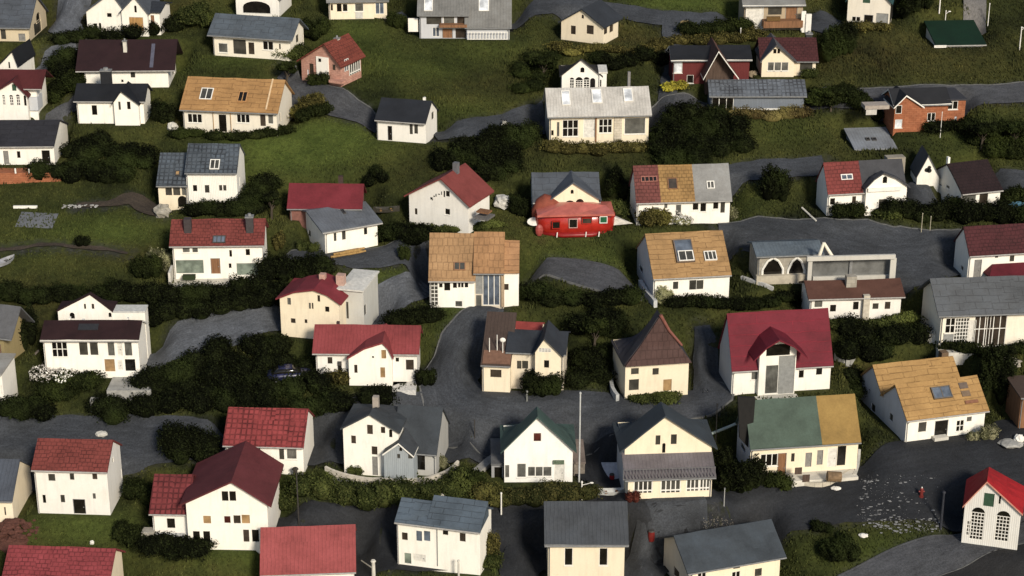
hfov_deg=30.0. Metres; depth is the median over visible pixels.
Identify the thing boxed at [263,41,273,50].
window
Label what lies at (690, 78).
window
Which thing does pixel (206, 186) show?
window
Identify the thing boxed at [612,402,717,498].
house
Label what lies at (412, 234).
hedge
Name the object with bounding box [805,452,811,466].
door
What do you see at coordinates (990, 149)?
thicket
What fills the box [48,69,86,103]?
bush
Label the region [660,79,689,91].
bush
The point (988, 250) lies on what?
house
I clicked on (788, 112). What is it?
hedge
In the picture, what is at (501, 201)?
boulder
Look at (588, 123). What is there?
door
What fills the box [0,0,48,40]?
house
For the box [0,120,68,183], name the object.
house
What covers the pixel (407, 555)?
window
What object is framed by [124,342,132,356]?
window
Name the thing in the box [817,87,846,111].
tree
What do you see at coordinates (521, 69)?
thicket
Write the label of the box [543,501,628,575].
house
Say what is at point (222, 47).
window
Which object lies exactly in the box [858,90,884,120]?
bush
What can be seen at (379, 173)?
bush
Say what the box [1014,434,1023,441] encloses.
boulder
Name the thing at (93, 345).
window
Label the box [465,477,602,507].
hedge
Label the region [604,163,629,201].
bush
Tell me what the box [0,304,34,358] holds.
house
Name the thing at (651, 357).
house
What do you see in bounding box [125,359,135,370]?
window
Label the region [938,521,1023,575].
road
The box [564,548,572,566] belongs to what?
window
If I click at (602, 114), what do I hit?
house
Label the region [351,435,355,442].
window
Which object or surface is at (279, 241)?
bush
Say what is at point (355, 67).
window
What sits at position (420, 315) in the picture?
hedge
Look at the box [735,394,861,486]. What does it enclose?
house
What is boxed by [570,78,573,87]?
window
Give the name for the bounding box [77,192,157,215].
dirt path
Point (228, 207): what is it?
hedge
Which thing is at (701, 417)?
kerb
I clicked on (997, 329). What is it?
window
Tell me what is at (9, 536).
bush
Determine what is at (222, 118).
door
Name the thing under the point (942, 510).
pole
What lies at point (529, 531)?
road
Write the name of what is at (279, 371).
parked car
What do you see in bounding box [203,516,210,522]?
window
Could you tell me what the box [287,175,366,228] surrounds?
house
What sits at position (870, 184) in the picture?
house
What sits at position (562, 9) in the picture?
lane
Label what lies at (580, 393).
pole
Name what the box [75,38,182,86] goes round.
house
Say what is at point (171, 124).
boulder
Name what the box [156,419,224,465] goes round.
bush
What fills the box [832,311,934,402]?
thicket
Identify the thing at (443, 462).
bush
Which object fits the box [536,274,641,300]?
kerb
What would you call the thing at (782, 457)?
door
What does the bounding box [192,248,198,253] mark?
window
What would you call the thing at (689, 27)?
hedge
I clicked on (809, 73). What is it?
bush
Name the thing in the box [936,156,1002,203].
house
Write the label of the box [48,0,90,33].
stone path
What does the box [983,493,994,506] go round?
window
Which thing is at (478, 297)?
door
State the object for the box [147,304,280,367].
track
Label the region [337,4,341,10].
window
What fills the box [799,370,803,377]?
window
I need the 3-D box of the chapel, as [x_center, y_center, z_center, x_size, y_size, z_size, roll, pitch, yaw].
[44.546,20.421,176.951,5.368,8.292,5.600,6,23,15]
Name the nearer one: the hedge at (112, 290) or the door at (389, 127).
the hedge at (112, 290)
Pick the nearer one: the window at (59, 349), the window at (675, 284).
the window at (59, 349)
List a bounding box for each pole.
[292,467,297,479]
[295,467,299,525]
[370,559,375,575]
[457,559,459,575]
[500,492,501,514]
[578,392,581,481]
[715,403,717,450]
[939,491,945,529]
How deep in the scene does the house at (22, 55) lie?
224.51 m
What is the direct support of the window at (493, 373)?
in the house at (513, 349)
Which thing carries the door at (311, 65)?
in the house at (337, 58)
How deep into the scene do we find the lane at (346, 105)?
220.80 m
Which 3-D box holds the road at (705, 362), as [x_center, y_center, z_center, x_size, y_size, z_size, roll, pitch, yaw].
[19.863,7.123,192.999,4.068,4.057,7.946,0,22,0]
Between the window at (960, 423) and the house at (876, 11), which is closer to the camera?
the window at (960, 423)
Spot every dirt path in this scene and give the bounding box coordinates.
[0,242,127,253]
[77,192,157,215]
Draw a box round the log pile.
[331,247,365,257]
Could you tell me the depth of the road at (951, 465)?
179.66 m
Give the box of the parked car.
[267,364,310,381]
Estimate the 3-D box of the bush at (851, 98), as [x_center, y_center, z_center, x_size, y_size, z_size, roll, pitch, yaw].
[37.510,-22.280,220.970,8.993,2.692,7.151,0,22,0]
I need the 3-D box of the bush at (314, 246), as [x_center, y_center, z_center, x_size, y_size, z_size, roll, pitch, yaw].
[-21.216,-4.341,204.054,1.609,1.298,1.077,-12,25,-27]
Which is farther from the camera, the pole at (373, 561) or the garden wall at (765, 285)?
the garden wall at (765, 285)
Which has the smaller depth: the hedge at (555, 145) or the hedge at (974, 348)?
the hedge at (974, 348)
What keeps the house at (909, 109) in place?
on the hillside
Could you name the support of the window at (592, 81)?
in the house at (581, 73)
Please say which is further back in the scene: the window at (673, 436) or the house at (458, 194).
the house at (458, 194)
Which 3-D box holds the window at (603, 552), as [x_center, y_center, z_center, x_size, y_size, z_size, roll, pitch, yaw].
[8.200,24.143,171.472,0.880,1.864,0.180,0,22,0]
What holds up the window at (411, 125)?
in the house at (406, 120)
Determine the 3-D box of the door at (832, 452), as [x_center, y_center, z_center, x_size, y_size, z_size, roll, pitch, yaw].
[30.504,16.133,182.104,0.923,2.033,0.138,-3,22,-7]
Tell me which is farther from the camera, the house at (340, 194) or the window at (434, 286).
the house at (340, 194)
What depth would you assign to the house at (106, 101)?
218.19 m
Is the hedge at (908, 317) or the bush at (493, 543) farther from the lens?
the hedge at (908, 317)
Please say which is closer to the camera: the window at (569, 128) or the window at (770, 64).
the window at (569, 128)
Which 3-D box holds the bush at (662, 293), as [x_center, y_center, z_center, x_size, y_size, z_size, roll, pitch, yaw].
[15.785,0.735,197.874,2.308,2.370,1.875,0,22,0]
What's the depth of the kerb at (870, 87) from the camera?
223.35 m
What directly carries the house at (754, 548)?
on the hillside
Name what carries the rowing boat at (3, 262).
on the hillside
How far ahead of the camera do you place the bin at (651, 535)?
176.67 m
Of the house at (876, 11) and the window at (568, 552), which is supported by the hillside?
the house at (876, 11)
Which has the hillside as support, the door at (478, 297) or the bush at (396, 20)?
the bush at (396, 20)
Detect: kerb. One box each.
[287,241,428,253]
[295,63,375,114]
[418,306,734,456]
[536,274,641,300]
[651,81,1023,108]
[718,215,960,230]
[837,513,1023,575]
[939,543,1023,575]
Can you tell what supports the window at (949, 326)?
in the house at (985, 310)
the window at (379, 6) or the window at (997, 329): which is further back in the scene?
the window at (379, 6)
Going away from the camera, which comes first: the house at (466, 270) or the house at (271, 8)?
the house at (466, 270)
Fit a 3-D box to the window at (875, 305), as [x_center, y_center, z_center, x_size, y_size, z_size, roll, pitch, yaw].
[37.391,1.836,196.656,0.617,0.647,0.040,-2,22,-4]
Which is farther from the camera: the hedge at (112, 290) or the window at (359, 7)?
the window at (359, 7)
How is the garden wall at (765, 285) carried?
on the hillside
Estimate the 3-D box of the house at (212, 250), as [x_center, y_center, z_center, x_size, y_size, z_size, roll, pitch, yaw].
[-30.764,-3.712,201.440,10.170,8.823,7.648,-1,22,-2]
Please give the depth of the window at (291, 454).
181.28 m
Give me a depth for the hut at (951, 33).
230.61 m
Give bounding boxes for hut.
[924,20,986,47]
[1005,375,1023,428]
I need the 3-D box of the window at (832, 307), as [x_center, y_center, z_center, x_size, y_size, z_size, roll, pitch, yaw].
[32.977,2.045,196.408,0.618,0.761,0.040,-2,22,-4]
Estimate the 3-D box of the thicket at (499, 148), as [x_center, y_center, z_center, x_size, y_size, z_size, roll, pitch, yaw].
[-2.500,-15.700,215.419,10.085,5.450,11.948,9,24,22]
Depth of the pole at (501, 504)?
178.51 m
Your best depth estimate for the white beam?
208.60 m
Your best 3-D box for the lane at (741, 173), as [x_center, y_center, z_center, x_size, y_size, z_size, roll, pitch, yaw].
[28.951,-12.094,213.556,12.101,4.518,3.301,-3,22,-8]
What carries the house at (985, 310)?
on the hillside
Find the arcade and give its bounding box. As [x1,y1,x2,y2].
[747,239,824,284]
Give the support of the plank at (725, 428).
on the hillside
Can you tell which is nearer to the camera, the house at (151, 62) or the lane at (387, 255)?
the lane at (387, 255)
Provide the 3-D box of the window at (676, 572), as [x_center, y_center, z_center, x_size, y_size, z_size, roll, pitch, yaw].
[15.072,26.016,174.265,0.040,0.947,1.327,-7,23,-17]
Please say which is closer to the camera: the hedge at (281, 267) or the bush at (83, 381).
the bush at (83, 381)
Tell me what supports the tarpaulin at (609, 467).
on the hillside
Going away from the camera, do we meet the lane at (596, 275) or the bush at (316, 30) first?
the lane at (596, 275)
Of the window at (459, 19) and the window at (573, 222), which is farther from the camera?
the window at (459, 19)
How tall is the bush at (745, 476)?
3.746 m
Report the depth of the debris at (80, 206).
208.57 m
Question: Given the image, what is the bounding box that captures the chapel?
[961,467,1023,549]
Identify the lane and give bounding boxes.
[277,66,376,132]
[284,239,429,296]
[398,0,726,29]
[434,100,545,139]
[529,257,644,298]
[649,82,1023,129]
[657,17,680,109]
[729,155,823,195]
[838,516,1023,575]
[906,182,937,205]
[995,168,1023,190]
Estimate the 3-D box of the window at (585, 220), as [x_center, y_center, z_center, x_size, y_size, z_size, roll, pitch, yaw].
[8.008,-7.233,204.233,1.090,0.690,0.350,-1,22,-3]
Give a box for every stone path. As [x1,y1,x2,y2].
[35,42,76,69]
[45,95,76,120]
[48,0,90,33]
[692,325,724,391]
[811,10,840,32]
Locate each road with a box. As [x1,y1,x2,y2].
[0,391,511,490]
[276,420,1023,575]
[420,306,731,455]
[499,433,624,575]
[624,496,707,575]
[718,216,960,293]
[938,521,1023,575]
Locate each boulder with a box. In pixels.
[95,431,107,436]
[153,204,171,217]
[167,122,177,129]
[494,194,508,209]
[749,70,757,77]
[831,486,840,490]
[858,533,867,537]
[927,330,934,343]
[997,438,1023,447]
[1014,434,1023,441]
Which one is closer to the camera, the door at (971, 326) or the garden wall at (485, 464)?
the garden wall at (485, 464)
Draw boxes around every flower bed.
[27,361,75,383]
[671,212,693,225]
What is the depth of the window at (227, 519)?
174.27 m
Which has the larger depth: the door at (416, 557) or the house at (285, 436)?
the house at (285, 436)
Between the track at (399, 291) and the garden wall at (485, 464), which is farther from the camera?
the track at (399, 291)
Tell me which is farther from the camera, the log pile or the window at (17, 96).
the window at (17, 96)
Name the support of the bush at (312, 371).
on the hillside
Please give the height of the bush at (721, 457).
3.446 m
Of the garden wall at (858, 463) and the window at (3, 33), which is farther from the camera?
the window at (3, 33)
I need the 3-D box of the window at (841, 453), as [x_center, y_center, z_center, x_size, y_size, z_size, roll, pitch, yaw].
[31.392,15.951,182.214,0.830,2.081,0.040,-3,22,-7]
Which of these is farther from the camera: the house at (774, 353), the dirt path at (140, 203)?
the dirt path at (140, 203)
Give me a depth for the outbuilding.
188.58 m
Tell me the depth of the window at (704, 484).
177.84 m
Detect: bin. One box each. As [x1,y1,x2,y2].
[609,473,614,479]
[648,529,654,541]
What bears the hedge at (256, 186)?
on the hillside
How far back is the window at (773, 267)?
200.14 m
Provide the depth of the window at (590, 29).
227.73 m
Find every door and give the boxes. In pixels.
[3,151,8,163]
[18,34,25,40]
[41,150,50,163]
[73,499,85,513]
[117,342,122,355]
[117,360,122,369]
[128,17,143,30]
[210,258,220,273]
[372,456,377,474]
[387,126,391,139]
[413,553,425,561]
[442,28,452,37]
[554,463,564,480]
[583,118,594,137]
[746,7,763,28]
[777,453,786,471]
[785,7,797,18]
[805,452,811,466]
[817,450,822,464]
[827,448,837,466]
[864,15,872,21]
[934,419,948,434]
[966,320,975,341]
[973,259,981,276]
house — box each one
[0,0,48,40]
[0,39,35,69]
[0,69,52,119]
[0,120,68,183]
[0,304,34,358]
[0,459,32,521]
[2,545,125,575]
[31,438,122,514]
[40,292,151,411]
[73,67,152,125]
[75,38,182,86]
[83,0,171,36]
[141,441,283,553]
[156,143,245,209]
[168,213,268,287]
[179,76,294,134]
[207,13,308,60]
[222,407,314,473]
[236,0,291,16]
[260,524,356,575]
[275,269,378,338]
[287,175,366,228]
[296,33,365,86]
[301,201,382,252]
[312,321,422,394]
[326,0,388,19]
[334,395,449,495]
[374,97,438,143]
[394,495,492,574]
[404,161,494,232]
[408,0,511,39]
[428,232,519,308]
[481,311,570,391]
[491,407,585,481]
[530,171,601,206]
[542,71,651,143]
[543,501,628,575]
[558,0,622,43]
[559,59,607,87]
[611,310,691,398]
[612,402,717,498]
[628,163,731,225]
[636,230,731,297]
[659,519,786,575]
[667,37,751,94]
[718,308,833,399]
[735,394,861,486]
[738,0,811,31]
[754,31,818,76]
[799,242,904,324]
[815,154,910,215]
[846,0,893,23]
[860,350,989,441]
[861,85,966,135]
[917,276,1023,364]
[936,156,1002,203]
[953,223,1023,276]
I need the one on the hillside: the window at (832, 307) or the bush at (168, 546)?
the bush at (168, 546)
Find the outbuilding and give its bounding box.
[0,353,17,400]
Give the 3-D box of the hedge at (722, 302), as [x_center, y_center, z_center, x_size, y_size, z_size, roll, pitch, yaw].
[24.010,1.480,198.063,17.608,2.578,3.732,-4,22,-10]
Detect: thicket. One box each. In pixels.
[22,128,163,183]
[41,44,83,96]
[83,331,401,424]
[441,118,544,181]
[506,48,564,93]
[559,300,632,388]
[644,96,757,164]
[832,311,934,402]
[955,117,1023,157]
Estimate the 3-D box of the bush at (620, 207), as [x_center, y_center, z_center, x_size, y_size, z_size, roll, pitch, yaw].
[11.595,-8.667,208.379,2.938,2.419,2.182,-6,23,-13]
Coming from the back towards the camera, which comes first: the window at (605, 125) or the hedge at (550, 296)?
the window at (605, 125)
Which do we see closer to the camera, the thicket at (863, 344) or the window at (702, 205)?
the thicket at (863, 344)
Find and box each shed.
[706,79,806,111]
[844,127,896,150]
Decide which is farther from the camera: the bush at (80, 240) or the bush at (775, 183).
the bush at (775, 183)
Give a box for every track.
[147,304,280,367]
[372,272,429,324]
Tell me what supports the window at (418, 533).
in the house at (444, 533)
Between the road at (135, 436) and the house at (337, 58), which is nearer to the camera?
the road at (135, 436)
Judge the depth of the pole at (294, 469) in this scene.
180.67 m
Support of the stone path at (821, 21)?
on the hillside
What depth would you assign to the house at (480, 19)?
229.23 m
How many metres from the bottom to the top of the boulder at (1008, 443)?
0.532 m
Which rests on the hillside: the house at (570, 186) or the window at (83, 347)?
the house at (570, 186)
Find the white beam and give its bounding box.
[13,205,37,207]
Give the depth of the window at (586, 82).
221.43 m
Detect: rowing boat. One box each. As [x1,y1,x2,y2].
[0,254,14,266]
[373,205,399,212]
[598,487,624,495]
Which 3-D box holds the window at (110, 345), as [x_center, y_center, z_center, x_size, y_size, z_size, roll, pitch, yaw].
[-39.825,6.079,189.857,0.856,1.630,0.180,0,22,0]
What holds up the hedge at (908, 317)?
on the hillside
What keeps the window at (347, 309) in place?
in the house at (307, 303)
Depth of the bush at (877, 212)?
206.63 m
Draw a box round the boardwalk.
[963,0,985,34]
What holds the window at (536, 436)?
in the house at (536, 444)
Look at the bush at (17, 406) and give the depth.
186.10 m
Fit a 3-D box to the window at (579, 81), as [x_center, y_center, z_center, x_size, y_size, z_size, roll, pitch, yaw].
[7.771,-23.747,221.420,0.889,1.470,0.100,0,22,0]
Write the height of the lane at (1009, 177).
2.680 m
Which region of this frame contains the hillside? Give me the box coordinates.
[0,0,1023,575]
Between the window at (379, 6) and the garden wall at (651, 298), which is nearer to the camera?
the garden wall at (651, 298)
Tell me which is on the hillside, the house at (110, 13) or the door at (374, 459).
the house at (110, 13)
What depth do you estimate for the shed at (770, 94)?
220.15 m
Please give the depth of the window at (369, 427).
180.15 m
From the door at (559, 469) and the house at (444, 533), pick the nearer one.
the house at (444, 533)
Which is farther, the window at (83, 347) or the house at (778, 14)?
the house at (778, 14)
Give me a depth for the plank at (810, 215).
207.57 m
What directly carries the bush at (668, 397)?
on the hillside
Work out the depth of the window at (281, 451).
181.34 m
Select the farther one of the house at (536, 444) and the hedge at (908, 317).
the hedge at (908, 317)
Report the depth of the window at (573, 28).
228.79 m
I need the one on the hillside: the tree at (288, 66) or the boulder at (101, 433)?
the tree at (288, 66)
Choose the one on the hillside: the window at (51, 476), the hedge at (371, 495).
the hedge at (371, 495)
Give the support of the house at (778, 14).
on the hillside
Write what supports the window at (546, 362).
in the house at (513, 349)
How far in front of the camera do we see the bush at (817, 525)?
176.93 m
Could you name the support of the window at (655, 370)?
in the house at (651, 357)
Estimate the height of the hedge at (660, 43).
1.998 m
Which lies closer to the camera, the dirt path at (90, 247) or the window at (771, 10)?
the dirt path at (90, 247)
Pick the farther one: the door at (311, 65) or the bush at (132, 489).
the door at (311, 65)
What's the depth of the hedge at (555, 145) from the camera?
214.21 m
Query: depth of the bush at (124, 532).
175.56 m
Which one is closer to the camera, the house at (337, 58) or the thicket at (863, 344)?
the thicket at (863, 344)
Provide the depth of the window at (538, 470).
181.26 m
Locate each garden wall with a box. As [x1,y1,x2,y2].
[325,460,458,483]
[474,455,490,471]
[609,371,618,400]
[638,280,656,307]
[741,276,773,290]
[804,469,850,486]
[834,353,855,366]
[853,449,860,474]
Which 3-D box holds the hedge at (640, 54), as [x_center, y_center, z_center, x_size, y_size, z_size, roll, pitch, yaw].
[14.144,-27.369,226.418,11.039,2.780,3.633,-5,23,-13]
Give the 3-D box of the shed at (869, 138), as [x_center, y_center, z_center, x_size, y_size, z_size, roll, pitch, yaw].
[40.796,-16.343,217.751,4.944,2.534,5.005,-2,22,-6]
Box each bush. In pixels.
[0,393,58,422]
[0,517,38,553]
[15,298,38,350]
[31,370,105,402]
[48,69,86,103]
[74,234,90,246]
[110,518,149,549]
[119,475,151,505]
[127,252,167,279]
[132,531,218,561]
[146,246,173,272]
[147,96,178,123]
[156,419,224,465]
[170,0,214,27]
[272,42,312,59]
[272,229,285,250]
[288,91,327,118]
[293,101,334,121]
[296,240,308,250]
[299,368,318,381]
[302,16,331,40]
[305,72,329,85]
[307,241,319,252]
[327,368,350,384]
[346,465,363,475]
[361,163,389,186]
[386,11,407,28]
[397,242,411,260]
[413,367,437,385]
[429,145,462,171]
[439,453,449,468]
[482,551,504,569]
[486,529,500,554]
[507,191,531,217]
[519,368,564,397]
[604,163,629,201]
[608,198,632,217]
[621,390,682,404]
[624,490,640,502]
[633,206,675,226]
[654,285,673,304]
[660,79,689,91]
[712,445,733,475]
[715,453,769,492]
[729,206,738,220]
[757,161,793,201]
[762,470,796,490]
[799,68,819,77]
[804,80,873,110]
[809,518,835,534]
[817,529,862,562]
[818,19,859,61]
[828,201,867,218]
[844,20,895,33]
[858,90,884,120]
[870,207,904,219]
[893,0,933,18]
[920,116,979,134]
[965,430,979,440]
[974,339,1018,404]
[978,422,1000,439]
[994,139,1023,159]
[1000,183,1023,202]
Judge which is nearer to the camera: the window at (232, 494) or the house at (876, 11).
the window at (232, 494)
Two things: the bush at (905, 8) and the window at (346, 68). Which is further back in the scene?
the bush at (905, 8)
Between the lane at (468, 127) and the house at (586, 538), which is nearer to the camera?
the house at (586, 538)
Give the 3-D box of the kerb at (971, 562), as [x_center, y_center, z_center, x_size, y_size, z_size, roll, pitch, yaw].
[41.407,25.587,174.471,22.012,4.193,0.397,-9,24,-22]
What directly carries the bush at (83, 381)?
on the hillside
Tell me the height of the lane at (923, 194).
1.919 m
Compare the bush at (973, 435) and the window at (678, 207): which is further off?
the window at (678, 207)
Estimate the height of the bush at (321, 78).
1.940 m
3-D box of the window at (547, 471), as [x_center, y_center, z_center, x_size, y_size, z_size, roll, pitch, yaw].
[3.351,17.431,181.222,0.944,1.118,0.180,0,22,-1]
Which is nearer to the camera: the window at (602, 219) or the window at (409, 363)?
the window at (409, 363)
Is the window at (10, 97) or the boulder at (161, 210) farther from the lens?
the window at (10, 97)
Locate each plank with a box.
[712,423,736,434]
[801,207,816,220]
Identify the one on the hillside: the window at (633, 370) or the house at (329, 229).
the house at (329, 229)
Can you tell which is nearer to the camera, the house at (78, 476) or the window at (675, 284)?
the house at (78, 476)
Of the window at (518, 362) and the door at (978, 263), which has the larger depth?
the door at (978, 263)
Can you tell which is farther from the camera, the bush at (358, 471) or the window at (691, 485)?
the bush at (358, 471)
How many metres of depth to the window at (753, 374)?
189.08 m
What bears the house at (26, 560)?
on the hillside
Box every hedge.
[0,271,287,305]
[46,14,188,44]
[148,281,288,326]
[166,124,296,140]
[178,194,269,216]
[232,170,285,204]
[250,248,337,281]
[273,457,477,511]
[375,219,437,245]
[378,301,450,324]
[398,219,507,232]
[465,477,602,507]
[519,279,647,307]
[539,137,649,155]
[542,36,677,55]
[586,43,668,69]
[658,289,802,310]
[669,25,767,44]
[672,16,759,34]
[699,103,813,121]
[829,310,927,329]
[877,194,966,222]
[930,339,1023,357]
[950,196,1023,224]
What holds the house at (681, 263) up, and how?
on the hillside
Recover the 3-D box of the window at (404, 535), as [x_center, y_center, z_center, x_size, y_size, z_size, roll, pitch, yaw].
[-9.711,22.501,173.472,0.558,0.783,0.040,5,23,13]
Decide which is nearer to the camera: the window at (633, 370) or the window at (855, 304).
the window at (633, 370)
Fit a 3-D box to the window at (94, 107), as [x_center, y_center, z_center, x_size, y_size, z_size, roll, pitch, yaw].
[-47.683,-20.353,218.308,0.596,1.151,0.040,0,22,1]
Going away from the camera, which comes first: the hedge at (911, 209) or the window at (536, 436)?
the window at (536, 436)
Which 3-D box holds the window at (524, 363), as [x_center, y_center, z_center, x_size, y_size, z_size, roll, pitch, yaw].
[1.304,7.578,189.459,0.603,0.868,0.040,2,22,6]
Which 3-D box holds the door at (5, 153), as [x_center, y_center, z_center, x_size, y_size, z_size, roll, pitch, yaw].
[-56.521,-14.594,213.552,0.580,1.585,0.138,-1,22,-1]
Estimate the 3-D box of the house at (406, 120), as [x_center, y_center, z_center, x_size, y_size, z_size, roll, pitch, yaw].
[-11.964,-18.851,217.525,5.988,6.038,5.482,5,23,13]
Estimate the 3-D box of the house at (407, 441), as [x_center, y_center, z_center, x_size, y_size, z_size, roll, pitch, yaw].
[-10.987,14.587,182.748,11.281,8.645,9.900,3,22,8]
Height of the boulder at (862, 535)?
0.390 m
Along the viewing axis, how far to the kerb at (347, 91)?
221.15 m
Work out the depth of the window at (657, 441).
178.27 m
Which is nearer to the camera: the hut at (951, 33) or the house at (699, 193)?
the house at (699, 193)
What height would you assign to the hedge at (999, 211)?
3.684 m
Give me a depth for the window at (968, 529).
175.68 m
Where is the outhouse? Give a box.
[910,145,939,191]
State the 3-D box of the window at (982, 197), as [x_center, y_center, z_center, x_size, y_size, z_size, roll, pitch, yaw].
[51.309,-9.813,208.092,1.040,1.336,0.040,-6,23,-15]
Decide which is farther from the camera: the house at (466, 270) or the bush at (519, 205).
the bush at (519, 205)
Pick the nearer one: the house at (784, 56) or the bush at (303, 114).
the bush at (303, 114)
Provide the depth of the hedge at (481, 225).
204.87 m
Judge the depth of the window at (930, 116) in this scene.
217.78 m
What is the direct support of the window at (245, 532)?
in the house at (226, 499)
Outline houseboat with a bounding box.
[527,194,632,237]
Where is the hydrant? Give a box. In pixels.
[919,487,924,497]
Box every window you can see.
[1,29,5,38]
[9,95,13,105]
[16,95,20,105]
[34,20,40,34]
[48,474,54,480]
[51,342,68,357]
[79,342,87,354]
[90,342,97,354]
[92,105,96,114]
[104,359,114,370]
[107,342,115,356]
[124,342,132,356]
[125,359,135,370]
[165,188,171,194]
[167,518,174,527]
[173,187,179,194]
[175,260,203,273]
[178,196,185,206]
[182,187,186,194]
[182,248,190,253]
[187,113,202,123]
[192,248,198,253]
[193,531,199,538]
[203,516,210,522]
[203,531,209,540]
[205,185,209,192]
[218,43,228,53]
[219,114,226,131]
[222,491,228,500]
[224,516,230,522]
[229,491,235,500]
[233,39,245,53]
[233,515,240,522]
[236,114,250,123]
[236,263,257,274]
[242,515,249,522]
[243,1,269,13]
[243,530,249,541]
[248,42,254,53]
[252,530,258,541]
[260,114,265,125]
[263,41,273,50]
[267,115,273,124]
[279,449,283,458]
[286,449,297,460]
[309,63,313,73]
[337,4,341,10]
[342,4,347,11]
[344,58,348,71]
[346,302,348,317]
[349,60,360,75]
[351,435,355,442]
[355,3,363,11]
[367,425,372,433]
[372,446,377,454]
[375,2,383,13]
[380,367,384,376]
[381,350,385,357]
[402,532,407,539]
[405,553,410,563]
[406,360,413,369]
[410,124,412,133]
[414,124,417,133]
[416,531,421,540]
[417,455,424,469]
[424,531,429,540]
[426,17,440,23]
[431,283,437,304]
[432,27,438,36]
[443,17,454,22]
[444,208,450,215]
[444,283,449,289]
[454,301,462,307]
[456,28,465,37]
[457,17,464,22]
[460,533,465,541]
[476,275,483,293]
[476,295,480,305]
[483,275,499,304]
[490,369,500,376]
[494,467,501,476]
[504,284,508,289]
[505,465,508,476]
[516,464,526,478]
[517,361,520,368]
[522,361,527,368]
[527,467,535,477]
[533,433,540,441]
[535,467,543,477]
[538,348,550,351]
[542,467,551,477]
[544,360,548,367]
[552,221,559,228]
[562,120,578,137]
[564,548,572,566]
[569,218,577,227]
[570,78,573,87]
[571,25,575,33]
[575,77,582,87]
[582,217,591,223]
[583,77,589,87]
[587,25,593,33]
[590,78,594,86]
[598,119,612,133]
[598,548,607,566]
[599,216,607,222]
[624,118,645,134]
[629,379,638,389]
[631,368,638,373]
[633,481,652,492]
[652,368,658,374]
[655,435,659,444]
[660,480,680,492]
[663,379,671,390]
[671,434,676,443]
[673,62,682,73]
[673,282,677,288]
[674,566,678,575]
[675,204,681,216]
[686,480,698,490]
[687,75,693,83]
[689,280,695,289]
[692,203,698,210]
[696,280,702,288]
[699,203,706,212]
[699,479,709,490]
[712,98,733,107]
[712,202,718,209]
[720,202,724,212]
[732,571,739,575]
[750,372,756,380]
[755,568,761,575]
[760,453,777,466]
[763,259,781,273]
[764,365,778,394]
[766,344,789,355]
[767,62,773,71]
[768,7,781,14]
[774,62,780,71]
[777,355,794,393]
[781,62,788,71]
[789,259,802,272]
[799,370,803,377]
[800,63,812,70]
[813,301,822,308]
[816,368,821,374]
[830,305,835,310]
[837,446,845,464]
[852,16,860,21]
[853,302,858,308]
[872,303,877,308]
[876,13,887,22]
[885,302,889,308]
[889,3,893,23]
[894,119,901,128]
[895,105,901,113]
[918,422,925,431]
[927,113,935,121]
[943,333,954,341]
[944,318,955,333]
[948,101,957,109]
[953,318,969,342]
[955,420,963,432]
[962,194,975,203]
[966,520,971,535]
[969,507,984,539]
[972,316,990,346]
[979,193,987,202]
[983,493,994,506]
[985,315,1007,345]
[994,511,1009,541]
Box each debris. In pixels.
[62,204,98,208]
[856,475,939,532]
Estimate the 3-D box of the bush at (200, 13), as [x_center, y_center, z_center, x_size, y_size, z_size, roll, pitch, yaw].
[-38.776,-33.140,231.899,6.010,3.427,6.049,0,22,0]
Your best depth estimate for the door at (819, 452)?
181.92 m
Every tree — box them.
[260,190,282,218]
[275,60,297,82]
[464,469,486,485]
[530,54,557,72]
[579,317,610,345]
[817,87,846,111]
[965,121,1001,151]
[1000,122,1023,138]
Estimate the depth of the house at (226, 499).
174.98 m
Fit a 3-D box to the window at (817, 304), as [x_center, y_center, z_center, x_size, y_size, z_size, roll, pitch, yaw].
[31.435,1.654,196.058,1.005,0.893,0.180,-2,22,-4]
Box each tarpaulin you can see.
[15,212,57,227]
[601,462,618,478]
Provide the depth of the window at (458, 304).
197.91 m
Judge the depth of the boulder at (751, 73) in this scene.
225.46 m
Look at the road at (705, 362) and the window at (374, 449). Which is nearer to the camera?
the window at (374, 449)
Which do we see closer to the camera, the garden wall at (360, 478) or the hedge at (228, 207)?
the garden wall at (360, 478)
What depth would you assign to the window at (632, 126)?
216.14 m
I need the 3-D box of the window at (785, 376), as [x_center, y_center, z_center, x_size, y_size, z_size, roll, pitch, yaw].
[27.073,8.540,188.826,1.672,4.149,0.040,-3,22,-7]
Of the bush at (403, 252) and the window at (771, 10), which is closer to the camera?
the bush at (403, 252)
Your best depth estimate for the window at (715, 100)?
220.14 m
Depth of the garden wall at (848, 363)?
193.52 m
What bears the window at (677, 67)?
in the house at (698, 64)
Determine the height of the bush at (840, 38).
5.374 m
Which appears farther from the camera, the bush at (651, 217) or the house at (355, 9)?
the house at (355, 9)
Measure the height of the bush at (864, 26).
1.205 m
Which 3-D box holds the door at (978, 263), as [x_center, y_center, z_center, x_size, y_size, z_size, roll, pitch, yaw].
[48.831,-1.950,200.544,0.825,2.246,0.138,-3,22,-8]
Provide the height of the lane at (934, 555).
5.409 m
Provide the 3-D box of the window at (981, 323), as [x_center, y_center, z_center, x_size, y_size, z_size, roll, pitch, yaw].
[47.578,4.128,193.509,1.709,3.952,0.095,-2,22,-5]

